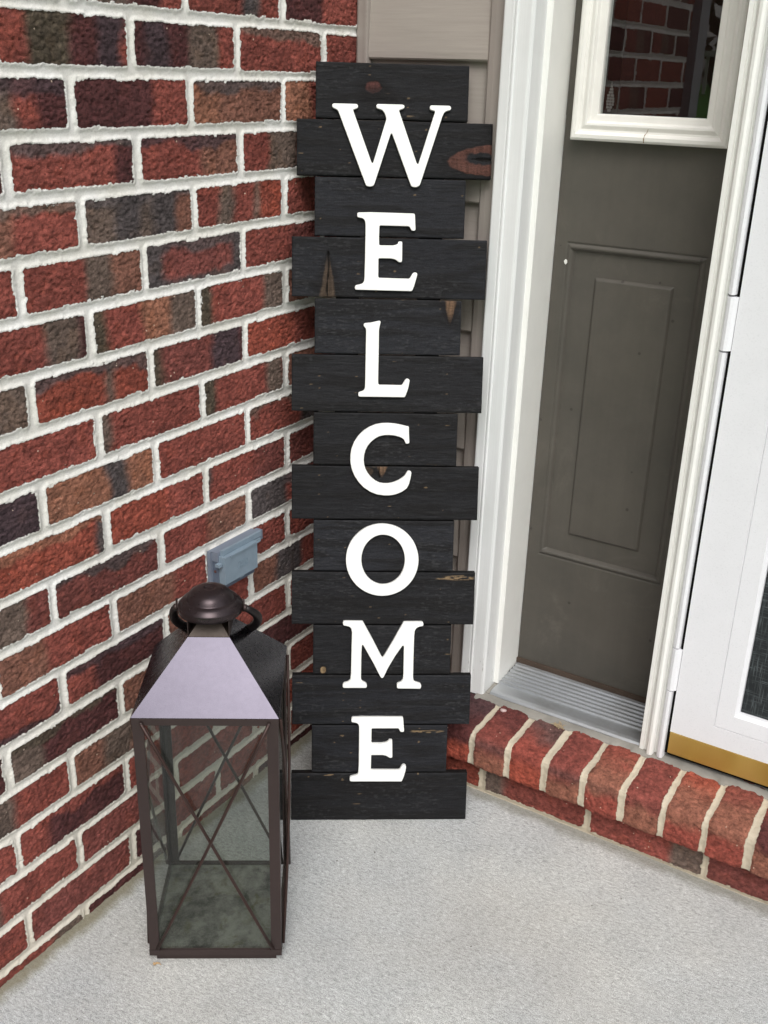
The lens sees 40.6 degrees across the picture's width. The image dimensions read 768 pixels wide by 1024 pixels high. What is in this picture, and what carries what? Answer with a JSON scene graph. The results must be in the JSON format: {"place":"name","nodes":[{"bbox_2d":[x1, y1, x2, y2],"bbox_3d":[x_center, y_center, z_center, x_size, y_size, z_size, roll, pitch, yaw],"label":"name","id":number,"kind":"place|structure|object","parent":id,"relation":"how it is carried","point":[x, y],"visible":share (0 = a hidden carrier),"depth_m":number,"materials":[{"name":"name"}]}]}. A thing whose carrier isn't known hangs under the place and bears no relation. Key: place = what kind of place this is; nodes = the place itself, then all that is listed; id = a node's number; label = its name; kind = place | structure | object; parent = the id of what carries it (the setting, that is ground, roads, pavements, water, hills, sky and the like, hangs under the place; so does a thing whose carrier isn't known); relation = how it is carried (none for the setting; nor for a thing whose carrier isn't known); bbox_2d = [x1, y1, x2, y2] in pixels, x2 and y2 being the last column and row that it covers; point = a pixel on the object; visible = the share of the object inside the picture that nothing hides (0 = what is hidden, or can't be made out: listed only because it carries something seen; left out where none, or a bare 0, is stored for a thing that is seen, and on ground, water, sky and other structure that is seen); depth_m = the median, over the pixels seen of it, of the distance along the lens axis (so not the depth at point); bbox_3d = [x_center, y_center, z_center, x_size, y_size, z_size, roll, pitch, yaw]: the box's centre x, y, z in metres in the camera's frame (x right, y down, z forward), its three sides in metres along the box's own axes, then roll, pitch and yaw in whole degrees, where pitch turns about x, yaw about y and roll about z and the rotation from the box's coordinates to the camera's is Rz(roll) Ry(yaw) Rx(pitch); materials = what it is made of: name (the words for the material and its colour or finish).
{"place":"outdoors","nodes":[
{"label":"outdoors","id":0,"kind":"place"},
{"bbox_2d":[0,730,767,1023],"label":"porch floor","id":1,"kind":"structure","parent":0,"point":[489,909],"depth_m":1.54,"materials":[{"name":"concrete"}]},
{"bbox_2d":[0,0,356,987],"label":"brick wall","id":2,"kind":"structure","parent":1,"relation":"on","point":[156,316],"depth_m":1.42,"materials":[{"name":"red brick"}]},
{"bbox_2d":[207,528,262,586],"bbox_3d":[-0.232,0.079,1.661,0.033,0.075,0.118,15,26,29],"label":"outlet cover","id":3,"kind":"object","parent":2,"relation":"attached to","point":[232,561],"visible":0.98,"depth_m":1.63,"materials":[{"name":"grey plastic"}]},
{"bbox_2d":[130,582,290,958],"bbox_3d":[-0.235,0.354,1.466,0.206,0.556,0.199,1,23,-2],"label":"lantern","id":4,"kind":"object","parent":1,"relation":"on","point":[213,661],"visible":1,"depth_m":1.41,"materials":[{"name":"brown metal"}]},
{"bbox_2d":[291,61,492,819],"bbox_3d":[0.003,-0.069,1.668,0.301,1.215,0.035,1,12,-3],"label":"welcome sign","id":5,"kind":"object","parent":1,"relation":"on","point":[382,596],"visible":1,"depth_m":1.65,"materials":[{"name":"black wood"}]},
{"bbox_2d":[356,0,504,671],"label":"siding wall","id":6,"kind":"structure","parent":1,"relation":"on","point":[450,32],"depth_m":1.60,"materials":[{"name":"beige plastic"}]},
{"bbox_2d":[312,671,767,904],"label":"brick step","id":7,"kind":"object","parent":1,"relation":"on","point":[706,829],"visible":0.6,"depth_m":1.71,"materials":[{"name":"red brick"}]},
{"bbox_2d":[551,721,564,729],"bbox_3d":[0.304,0.372,1.808,0.018,0.008,0.029,-14,27,-32],"label":"plant debris","id":8,"kind":"object","parent":7,"relation":"on","point":[555,724],"visible":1,"depth_m":1.81,"materials":[{"name":"beige plant"}]},
{"bbox_2d":[461,0,767,799],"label":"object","id":9,"kind":"object","parent":7,"relation":"on","point":[624,132],"visible":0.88,"depth_m":1.68,"materials":[{"name":"white paint"}]},
{"bbox_2d":[518,0,726,697],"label":"door panel","id":10,"kind":"structure","parent":9,"relation":"in","point":[636,227],"depth_m":1.72,"materials":[{"name":"brown paint"}]},
{"bbox_2d":[570,0,748,148],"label":"window frame","id":11,"kind":"structure","parent":9,"relation":"in","point":[588,123],"depth_m":1.53,"materials":[{"name":"white wood"}]},
{"bbox_2d":[656,40,767,787],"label":"storm door","id":12,"kind":"structure","parent":9,"relation":"attached to","point":[715,713],"depth_m":1.56,"materials":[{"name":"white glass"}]}
]}

